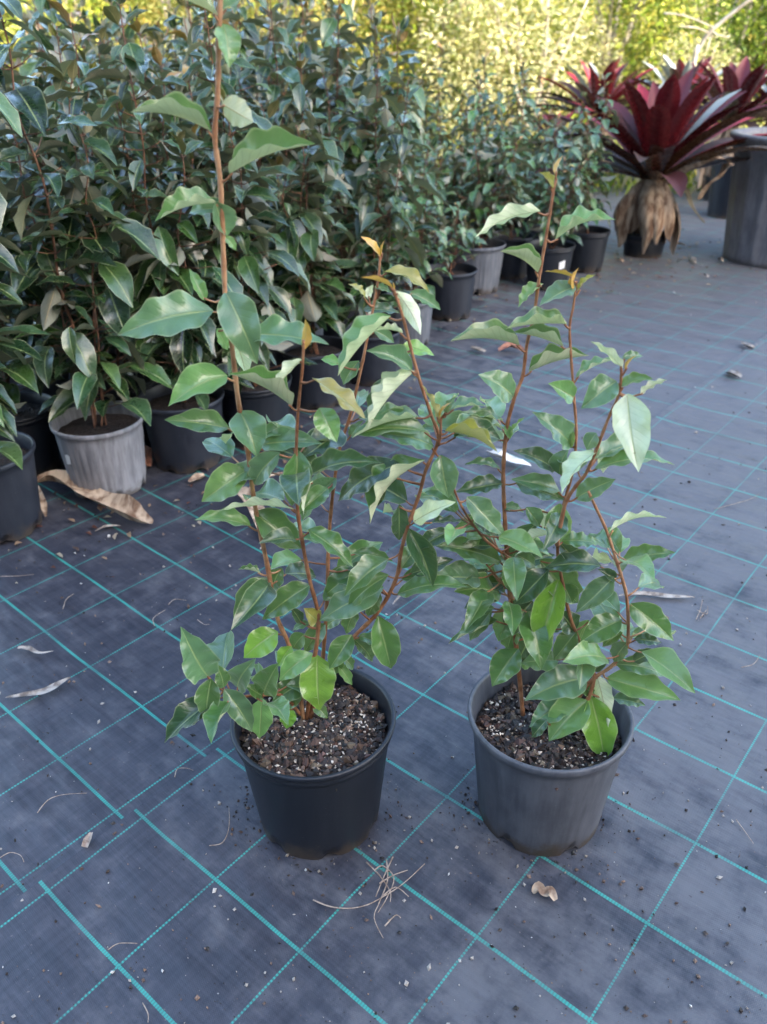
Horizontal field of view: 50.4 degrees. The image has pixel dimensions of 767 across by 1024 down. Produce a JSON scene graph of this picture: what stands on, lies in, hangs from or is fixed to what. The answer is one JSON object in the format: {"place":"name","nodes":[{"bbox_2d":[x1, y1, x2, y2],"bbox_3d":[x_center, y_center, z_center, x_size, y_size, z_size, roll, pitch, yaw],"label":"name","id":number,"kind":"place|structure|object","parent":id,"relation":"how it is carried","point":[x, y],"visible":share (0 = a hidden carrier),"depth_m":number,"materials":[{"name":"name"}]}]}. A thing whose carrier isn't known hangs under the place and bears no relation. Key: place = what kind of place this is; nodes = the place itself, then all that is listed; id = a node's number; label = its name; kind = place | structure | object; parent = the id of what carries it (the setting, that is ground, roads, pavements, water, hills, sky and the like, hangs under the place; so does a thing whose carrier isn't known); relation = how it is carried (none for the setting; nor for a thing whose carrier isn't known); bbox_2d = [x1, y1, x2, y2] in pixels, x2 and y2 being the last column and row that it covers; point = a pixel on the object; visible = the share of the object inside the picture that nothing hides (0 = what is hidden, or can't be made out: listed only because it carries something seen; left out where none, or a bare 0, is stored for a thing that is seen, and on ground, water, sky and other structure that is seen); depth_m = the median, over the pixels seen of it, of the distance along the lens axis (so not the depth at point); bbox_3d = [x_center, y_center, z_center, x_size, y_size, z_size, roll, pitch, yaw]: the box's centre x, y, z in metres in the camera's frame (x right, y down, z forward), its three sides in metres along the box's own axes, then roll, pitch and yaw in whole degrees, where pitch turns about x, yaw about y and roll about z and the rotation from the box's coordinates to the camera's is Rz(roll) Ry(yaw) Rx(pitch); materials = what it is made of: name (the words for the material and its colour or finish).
{"place":"outdoors","nodes":[
{"label":"outdoors","id":0,"kind":"place"},
{"bbox_2d":[0,0,766,195],"bbox_3d":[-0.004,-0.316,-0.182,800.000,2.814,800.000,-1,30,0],"label":"ground","id":1,"kind":"structure","parent":0,"point":[447,123],"depth_m":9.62,"materials":[{"name":"plant"}]},
{"bbox_2d":[0,0,150,75],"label":"bush","id":2,"kind":"object","parent":1,"relation":"on","point":[88,4],"visible":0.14,"depth_m":7.71,"materials":[{"name":"yellow plant"}]},
{"bbox_2d":[67,0,319,75],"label":"bush","id":3,"kind":"object","parent":1,"relation":"on","point":[168,4],"visible":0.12,"depth_m":8.19,"materials":[{"name":"yellow plant"}]},
{"bbox_2d":[238,0,451,106],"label":"bush","id":4,"kind":"object","parent":1,"relation":"on","point":[355,6],"visible":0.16,"depth_m":7.87,"materials":[{"name":"yellow plant"}]},
{"bbox_2d":[0,333,766,1023],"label":"weed mat","id":5,"kind":"object","parent":1,"relation":"on","point":[718,557],"visible":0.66,"depth_m":1.13,"materials":[{"name":"fabric"}]},
{"bbox_2d":[118,0,503,859],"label":"potted plant","id":6,"kind":"object","parent":5,"relation":"on","point":[310,734],"visible":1,"depth_m":0.95,"materials":[{"name":"green plant"}]},
{"bbox_2d":[313,856,424,937],"bbox_3d":[-0.014,0.505,1.109,0.115,0.002,0.123,15,34,26],"label":"needle tangle","id":7,"kind":"object","parent":5,"relation":"on","point":[383,880],"visible":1,"depth_m":1.10,"materials":[{"name":"plant"}]},
{"bbox_2d":[532,881,557,900],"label":"dry leaf","id":8,"kind":"object","parent":5,"relation":"on","point":[542,889],"visible":1,"depth_m":1.09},
{"bbox_2d":[415,157,694,856],"bbox_3d":[0.212,0.052,1.006,0.358,0.894,0.227,4,30,8],"label":"potted plant","id":9,"kind":"object","parent":5,"relation":"on","point":[553,731],"visible":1,"depth_m":1.02,"materials":[{"name":"green plant"}]},
{"bbox_2d":[619,591,693,597],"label":"dry leaf","id":10,"kind":"object","parent":5,"relation":"on","point":[649,593],"visible":0.91,"depth_m":1.68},
{"bbox_2d":[0,176,766,910],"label":"weed mat","id":11,"kind":"object","parent":1,"relation":"on","point":[662,328],"visible":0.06,"depth_m":1.86,"materials":[{"name":"fabric"}]},
{"bbox_2d":[0,83,45,336],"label":"potted plant","id":12,"kind":"object","parent":11,"relation":"on","point":[14,160],"depth_m":2.58,"materials":[{"name":"green plant"}]},
{"bbox_2d":[0,92,50,542],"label":"potted plant","id":13,"kind":"object","parent":11,"relation":"on","point":[20,513],"visible":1,"depth_m":1.79,"materials":[{"name":"green plant"}]},
{"bbox_2d":[0,140,55,357],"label":"potted plant","id":14,"kind":"object","parent":11,"relation":"on","point":[27,248],"visible":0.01,"depth_m":2.33,"materials":[{"name":"green plant"}]},
{"bbox_2d":[0,139,71,475],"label":"potted plant","id":15,"kind":"object","parent":11,"relation":"on","point":[31,421],"visible":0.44,"depth_m":2.12,"materials":[{"name":"green plant"}]},
{"bbox_2d":[0,70,72,406],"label":"potted plant","id":16,"kind":"object","parent":11,"relation":"on","point":[53,388],"visible":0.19,"depth_m":2.21,"materials":[{"name":"green plant"}]},
{"bbox_2d":[10,24,62,178],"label":"potted plant","id":17,"kind":"object","parent":11,"relation":"on","point":[39,47],"visible":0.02,"depth_m":2.88,"materials":[{"name":"green plant"}]},
{"bbox_2d":[5,677,70,697],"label":"dry leaf","id":18,"kind":"object","parent":11,"relation":"on","point":[51,687],"visible":1,"depth_m":1.44,"materials":[{"name":"plant"}]},
{"bbox_2d":[38,486,46,516],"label":"dry leaf","id":19,"kind":"object","parent":11,"relation":"on","point":[43,502],"visible":0.76,"depth_m":2.01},
{"bbox_2d":[21,0,89,165],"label":"potted plant","id":20,"kind":"object","parent":11,"relation":"on","point":[26,18],"visible":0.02,"depth_m":3.13,"materials":[{"name":"green plant"}]},
{"bbox_2d":[3,0,130,244],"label":"potted plant","id":21,"kind":"object","parent":11,"relation":"on","point":[27,69],"visible":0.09,"depth_m":2.64,"materials":[{"name":"green plant"}]},
{"bbox_2d":[15,23,138,363],"bbox_3d":[-0.841,-0.795,2.343,0.368,1.050,0.410,6,31,12],"label":"potted plant","id":22,"kind":"object","parent":11,"relation":"on","point":[48,45],"visible":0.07,"depth_m":2.14,"materials":[{"name":"green plant"}]},
{"bbox_2d":[15,0,146,316],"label":"potted plant","id":23,"kind":"object","parent":11,"relation":"on","point":[66,55],"visible":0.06,"depth_m":2.36,"materials":[{"name":"green plant"}]},
{"bbox_2d":[69,0,97,93],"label":"potted plant","id":24,"kind":"object","parent":11,"relation":"on","point":[82,3],"visible":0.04,"depth_m":4.29,"materials":[{"name":"green plant"}]},
{"bbox_2d":[4,0,165,441],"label":"potted plant","id":25,"kind":"object","parent":11,"relation":"on","point":[70,35],"visible":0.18,"depth_m":2.00,"materials":[{"name":"green plant"}]},
{"bbox_2d":[0,0,172,500],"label":"potted plant","id":26,"kind":"object","parent":11,"relation":"on","point":[100,443],"visible":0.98,"depth_m":1.85,"materials":[{"name":"green plant"}]},
{"bbox_2d":[72,8,109,62],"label":"potted plant","id":27,"kind":"object","parent":11,"relation":"on","point":[85,41],"visible":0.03,"depth_m":3.57,"materials":[{"name":"green plant"}]},
{"bbox_2d":[37,470,152,523],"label":"dry leaf","id":28,"kind":"object","parent":11,"relation":"on","point":[127,506],"visible":0.95,"depth_m":2.00,"materials":[{"name":"plant"}]},
{"bbox_2d":[79,11,139,96],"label":"potted plant","id":29,"kind":"object","parent":11,"relation":"on","point":[96,22],"visible":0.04,"depth_m":3.30,"materials":[{"name":"green plant"}]},
{"bbox_2d":[81,0,152,83],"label":"potted plant","id":30,"kind":"object","parent":11,"relation":"on","point":[113,3],"visible":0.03,"depth_m":4.26,"materials":[{"name":"green plant"}]},
{"bbox_2d":[86,2,164,175],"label":"potted plant","id":31,"kind":"object","parent":11,"relation":"on","point":[111,30],"visible":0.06,"depth_m":3.05,"materials":[{"name":"green plant"}]},
{"bbox_2d":[91,15,178,176],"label":"potted plant","id":32,"kind":"object","parent":11,"relation":"on","point":[129,32],"visible":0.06,"depth_m":2.84,"materials":[{"name":"green plant"}]},
{"bbox_2d":[110,67,166,266],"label":"potted plant","id":33,"kind":"object","parent":11,"relation":"on","point":[136,83],"visible":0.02,"depth_m":2.64,"materials":[{"name":"green plant"}]},
{"bbox_2d":[144,445,151,465],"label":"dry leaf","id":34,"kind":"object","parent":11,"relation":"on","point":[148,455],"visible":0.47,"depth_m":2.24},
{"bbox_2d":[94,4,217,352],"bbox_3d":[-0.665,-0.916,2.504,0.428,1.096,0.384,-7,31,-11],"label":"potted plant","id":35,"kind":"object","parent":11,"relation":"on","point":[135,26],"visible":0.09,"depth_m":2.31,"materials":[{"name":"green plant"}]},
{"bbox_2d":[146,16,189,176],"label":"potted plant","id":36,"kind":"object","parent":11,"relation":"on","point":[157,24],"visible":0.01,"depth_m":3.33,"materials":[{"name":"green plant"}]},
{"bbox_2d":[78,0,259,473],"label":"potted plant","id":37,"kind":"object","parent":11,"relation":"on","point":[179,450],"visible":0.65,"depth_m":1.97,"materials":[{"name":"green plant"}]},
{"bbox_2d":[130,46,223,373],"bbox_3d":[-0.581,-0.748,2.310,0.297,0.996,0.397,3,30,7],"label":"potted plant","id":38,"kind":"object","parent":11,"relation":"on","point":[156,57],"visible":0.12,"depth_m":2.21,"materials":[{"name":"green plant"}]},
{"bbox_2d":[146,0,207,95],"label":"potted plant","id":39,"kind":"object","parent":11,"relation":"on","point":[204,51],"visible":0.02,"depth_m":3.42,"materials":[{"name":"green plant"}]},
{"bbox_2d":[144,5,219,160],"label":"potted plant","id":40,"kind":"object","parent":11,"relation":"on","point":[160,40],"visible":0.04,"depth_m":3.04,"materials":[{"name":"green plant"}]},
{"bbox_2d":[153,0,249,249],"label":"potted plant","id":41,"kind":"object","parent":11,"relation":"on","point":[181,43],"visible":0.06,"depth_m":2.70,"materials":[{"name":"green plant"}]},
{"bbox_2d":[152,16,252,361],"bbox_3d":[-0.580,-1.042,2.741,0.420,1.076,0.377,16,34,26],"label":"potted plant","id":42,"kind":"object","parent":11,"relation":"on","point":[184,31],"visible":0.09,"depth_m":2.54,"materials":[{"name":"green plant"}]},
{"bbox_2d":[200,3,255,127],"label":"potted plant","id":43,"kind":"object","parent":11,"relation":"on","point":[230,20],"visible":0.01,"depth_m":3.25,"materials":[{"name":"green plant"}]},
{"bbox_2d":[164,0,306,367],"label":"potted plant","id":44,"kind":"object","parent":11,"relation":"on","point":[203,89],"visible":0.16,"depth_m":2.33,"materials":[{"name":"green plant"}]},
{"bbox_2d":[169,8,316,448],"bbox_3d":[-0.372,-0.701,2.065,0.380,1.154,0.363,15,33,25],"label":"potted plant","id":45,"kind":"object","parent":11,"relation":"on","point":[252,263],"visible":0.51,"depth_m":2.02,"materials":[{"name":"green plant"}]},
{"bbox_2d":[210,0,289,161],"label":"potted plant","id":46,"kind":"object","parent":11,"relation":"on","point":[249,30],"visible":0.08,"depth_m":2.92,"materials":[{"name":"green plant"}]},
{"bbox_2d":[237,487,263,526],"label":"dry leaf","id":47,"kind":"object","parent":11,"relation":"on","point":[245,490],"visible":0.21,"depth_m":2.00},
{"bbox_2d":[236,0,285,97],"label":"potted plant","id":48,"kind":"object","parent":11,"relation":"on","point":[275,32],"visible":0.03,"depth_m":3.72,"materials":[{"name":"green plant"}]},
{"bbox_2d":[221,0,327,309],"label":"potted plant","id":49,"kind":"object","parent":11,"relation":"on","point":[267,72],"visible":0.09,"depth_m":2.73,"materials":[{"name":"green plant"}]},
{"bbox_2d":[206,0,351,334],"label":"potted plant","id":50,"kind":"object","parent":11,"relation":"on","point":[290,73],"visible":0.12,"depth_m":2.49,"materials":[{"name":"green plant"}]},
{"bbox_2d":[264,0,301,64],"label":"potted plant","id":51,"kind":"object","parent":11,"relation":"on","point":[283,6],"visible":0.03,"depth_m":4.33,"materials":[{"name":"green plant"}]},
{"bbox_2d":[246,0,332,186],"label":"potted plant","id":52,"kind":"object","parent":11,"relation":"on","point":[307,6],"visible":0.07,"depth_m":3.19,"materials":[{"name":"green plant"}]},
{"bbox_2d":[250,0,337,116],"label":"potted plant","id":53,"kind":"object","parent":11,"relation":"on","point":[298,36],"visible":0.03,"depth_m":3.66,"materials":[{"name":"green plant"}]},
{"bbox_2d":[243,41,364,409],"bbox_3d":[-0.209,-0.785,2.358,0.392,1.005,0.353,-12,32,-19],"label":"potted plant","id":54,"kind":"object","parent":11,"relation":"on","point":[305,235],"visible":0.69,"depth_m":2.31,"materials":[{"name":"green plant"}]},
{"bbox_2d":[263,0,382,281],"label":"potted plant","id":55,"kind":"object","parent":11,"relation":"on","point":[294,24],"visible":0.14,"depth_m":2.95,"materials":[{"name":"green plant"}]},
{"bbox_2d":[299,0,362,101],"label":"potted plant","id":56,"kind":"object","parent":11,"relation":"on","point":[355,54],"visible":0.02,"depth_m":3.81,"materials":[{"name":"green plant"}]},
{"bbox_2d":[302,0,390,337],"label":"potted plant","id":57,"kind":"object","parent":11,"relation":"on","point":[335,55],"visible":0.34,"depth_m":2.79,"materials":[{"name":"green plant"}]},
{"bbox_2d":[306,3,398,264],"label":"potted plant","id":58,"kind":"object","parent":11,"relation":"on","point":[349,56],"visible":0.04,"depth_m":3.17,"materials":[{"name":"green plant"}]},
{"bbox_2d":[297,11,445,385],"bbox_3d":[-0.019,-0.925,2.527,0.440,1.075,0.347,21,36,33],"label":"potted plant","id":59,"kind":"object","parent":11,"relation":"on","point":[374,365],"visible":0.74,"depth_m":2.48,"materials":[{"name":"green plant"}]},
{"bbox_2d":[0,228,766,1023],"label":"bark crumbs","id":60,"kind":"object","parent":11,"relation":"on","point":[516,1008],"visible":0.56,"depth_m":1.15,"materials":[{"name":"wood"}]},
{"bbox_2d":[338,0,430,301],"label":"potted plant","id":61,"kind":"object","parent":11,"relation":"on","point":[401,34],"visible":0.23,"depth_m":2.90,"materials":[{"name":"green plant"}]},
{"bbox_2d":[14,237,757,582],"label":"leaf crumbs","id":62,"kind":"object","parent":11,"relation":"on","point":[100,507],"visible":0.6,"depth_m":2.33,"materials":[{"name":"plant"}]},
{"bbox_2d":[373,35,428,257],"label":"potted plant","id":63,"kind":"object","parent":11,"relation":"on","point":[412,108],"visible":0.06,"depth_m":3.54,"materials":[{"name":"green plant"}]},
{"bbox_2d":[384,72,430,248],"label":"potted plant","id":64,"kind":"object","parent":11,"relation":"on","point":[422,115],"visible":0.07,"depth_m":3.75,"materials":[{"name":"green plant"}]},
{"bbox_2d":[386,47,434,229],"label":"potted plant","id":65,"kind":"object","parent":11,"relation":"on","point":[413,102],"visible":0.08,"depth_m":4.08,"materials":[{"name":"green plant"}]},
{"bbox_2d":[375,103,455,343],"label":"potted plant","id":66,"kind":"object","parent":11,"relation":"on","point":[425,309],"visible":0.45,"depth_m":2.90,"materials":[{"name":"green plant"}]},
{"bbox_2d":[384,121,460,289],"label":"potted plant","id":67,"kind":"object","parent":11,"relation":"on","point":[442,192],"visible":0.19,"depth_m":3.33,"materials":[{"name":"green plant"}]},
{"bbox_2d":[409,42,458,235],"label":"potted plant","id":68,"kind":"object","parent":11,"relation":"on","point":[436,104],"visible":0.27,"depth_m":4.56,"materials":[{"name":"green plant"}]},
{"bbox_2d":[420,78,447,188],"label":"potted plant","id":69,"kind":"object","parent":11,"relation":"on","point":[427,87],"visible":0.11,"depth_m":4.79,"materials":[{"name":"green plant"}]},
{"bbox_2d":[419,91,486,262],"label":"potted plant","id":70,"kind":"object","parent":11,"relation":"on","point":[454,181],"visible":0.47,"depth_m":3.74,"materials":[{"name":"green plant"}]},
{"bbox_2d":[420,200,486,320],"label":"potted plant","id":71,"kind":"object","parent":11,"relation":"on","point":[453,296],"visible":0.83,"depth_m":3.31,"materials":[{"name":"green plant"}]},
{"bbox_2d":[428,89,493,229],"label":"potted plant","id":72,"kind":"object","parent":11,"relation":"on","point":[441,137],"visible":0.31,"depth_m":4.30,"materials":[{"name":"green plant"}]},
{"bbox_2d":[454,114,502,236],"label":"potted plant","id":73,"kind":"object","parent":11,"relation":"on","point":[483,182],"visible":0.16,"depth_m":3.98,"materials":[{"name":"green plant"}]},
{"bbox_2d":[458,50,501,204],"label":"potted plant","id":74,"kind":"object","parent":11,"relation":"on","point":[484,99],"visible":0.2,"depth_m":4.60,"materials":[{"name":"green plant"}]},
{"bbox_2d":[446,73,534,294],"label":"potted plant","id":75,"kind":"object","parent":11,"relation":"on","point":[487,262],"visible":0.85,"depth_m":3.57,"materials":[{"name":"green plant"}]},
{"bbox_2d":[474,77,529,223],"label":"potted plant","id":76,"kind":"object","parent":11,"relation":"on","point":[499,99],"visible":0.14,"depth_m":4.44,"materials":[{"name":"green plant"}]},
{"bbox_2d":[486,448,530,465],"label":"dry leaf","id":77,"kind":"object","parent":11,"relation":"on","point":[509,457],"visible":0.86,"depth_m":2.21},
{"bbox_2d":[483,57,538,278],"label":"potted plant","id":78,"kind":"object","parent":11,"relation":"on","point":[513,267],"visible":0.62,"depth_m":3.74,"materials":[{"name":"green plant"}]},
{"bbox_2d":[486,74,568,229],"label":"potted plant","id":79,"kind":"object","parent":11,"relation":"on","point":[530,146],"visible":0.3,"depth_m":4.13,"materials":[{"name":"green plant"}]},
{"bbox_2d":[516,78,556,204],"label":"potted plant","id":80,"kind":"object","parent":11,"relation":"on","point":[537,111],"visible":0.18,"depth_m":4.56,"materials":[{"name":"green plant"}]},
{"bbox_2d":[523,103,571,204],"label":"potted plant","id":81,"kind":"object","parent":11,"relation":"on","point":[562,130],"visible":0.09,"depth_m":4.42,"materials":[{"name":"green plant"}]},
{"bbox_2d":[522,125,573,239],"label":"potted plant","id":82,"kind":"object","parent":11,"relation":"on","point":[533,225],"visible":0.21,"depth_m":4.01,"materials":[{"name":"green plant"}]},
{"bbox_2d":[521,111,595,184],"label":"potted plant","id":83,"kind":"object","parent":11,"relation":"on","point":[545,117],"visible":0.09,"depth_m":5.76,"materials":[{"name":"green plant"}]},
{"bbox_2d":[521,113,595,290],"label":"potted plant","id":84,"kind":"object","parent":11,"relation":"on","point":[558,255],"visible":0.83,"depth_m":3.60,"materials":[{"name":"green plant"}]},
{"bbox_2d":[560,92,615,224],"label":"potted plant","id":85,"kind":"object","parent":11,"relation":"on","point":[591,123],"visible":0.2,"depth_m":4.18,"materials":[{"name":"green plant"}]},
{"bbox_2d":[558,73,618,272],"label":"potted plant","id":86,"kind":"object","parent":11,"relation":"on","point":[588,256],"visible":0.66,"depth_m":3.90,"materials":[{"name":"green plant"}]},
{"bbox_2d":[519,58,658,181],"bbox_3d":[1.617,-3.024,6.332,1.189,0.890,1.180,9,31,17],"label":"bromeliad","id":87,"kind":"object","parent":11,"relation":"on","point":[595,87],"visible":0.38,"depth_m":6.17,"materials":[{"name":"red plant"}]},
{"bbox_2d":[525,68,766,257],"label":"bromeliad","id":88,"kind":"object","parent":11,"relation":"on","point":[665,131],"visible":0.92,"depth_m":4.04,"materials":[{"name":"red plant"}]},
{"bbox_2d":[618,54,762,170],"bbox_3d":[2.279,-3.018,6.296,1.133,0.902,1.158,-21,36,-31],"label":"bromeliad","id":89,"kind":"object","parent":11,"relation":"on","point":[680,69],"visible":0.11,"depth_m":6.07,"materials":[{"name":"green plant"}]},
{"bbox_2d":[664,0,751,65],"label":"fallen branch","id":90,"kind":"object","parent":11,"relation":"on","point":[709,32],"visible":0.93,"depth_m":6.46,"materials":[{"name":"wood"}]},
{"bbox_2d":[707,157,732,218],"bbox_3d":[2.229,-2.074,5.220,0.303,0.340,0.300,-1,30,0],"label":"plant pot","id":91,"kind":"object","parent":11,"relation":"on","point":[719,191],"visible":0.24,"depth_m":5.17,"materials":[{"name":"black plastic"}]},
{"bbox_2d":[689,56,766,200],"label":"bromeliad","id":92,"kind":"object","parent":11,"relation":"on","point":[743,78],"visible":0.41,"depth_m":5.45,"materials":[{"name":"red plant"}]},
{"bbox_2d":[723,127,766,268],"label":"plant tub","id":93,"kind":"object","parent":11,"relation":"on","point":[745,240],"visible":0.94,"depth_m":4.04,"materials":[{"name":"grey plastic"}]},
{"bbox_2d":[746,75,766,126],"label":"bromeliad","id":94,"kind":"object","parent":11,"relation":"on","point":[762,89],"visible":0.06,"depth_m":6.26,"materials":[{"name":"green plant"}]},
{"bbox_2d":[320,0,542,110],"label":"bush","id":95,"kind":"object","parent":1,"relation":"on","point":[416,14],"visible":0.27,"depth_m":7.99,"materials":[{"name":"green plant"}]},
{"bbox_2d":[412,0,624,133],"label":"bush","id":96,"kind":"object","parent":1,"relation":"on","point":[475,7],"visible":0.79,"depth_m":7.59,"materials":[{"name":"yellow plant"}]},
{"bbox_2d":[521,0,731,88],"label":"bush","id":97,"kind":"object","parent":1,"relation":"on","point":[639,7],"visible":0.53,"depth_m":8.05,"materials":[{"name":"green plant"}]},
{"bbox_2d":[613,0,766,104],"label":"bush","id":98,"kind":"object","parent":1,"relation":"on","point":[745,30],"visible":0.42,"depth_m":7.82,"materials":[{"name":"green plant"}]},
{"bbox_2d":[635,0,753,127],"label":"bush","id":99,"kind":"object","parent":1,"relation":"on","point":[715,60],"visible":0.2,"depth_m":7.63,"materials":[{"name":"yellow plant"}]},
{"bbox_2d":[722,0,766,99],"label":"bush","id":100,"kind":"object","parent":1,"relation":"on","point":[761,27],"visible":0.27,"depth_m":7.96,"materials":[{"name":"green plant"}]},
{"bbox_2d":[739,0,766,84],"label":"bush","id":101,"kind":"object","parent":1,"relation":"on","point":[757,35],"visible":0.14,"depth_m":8.39,"materials":[{"name":"green plant"}]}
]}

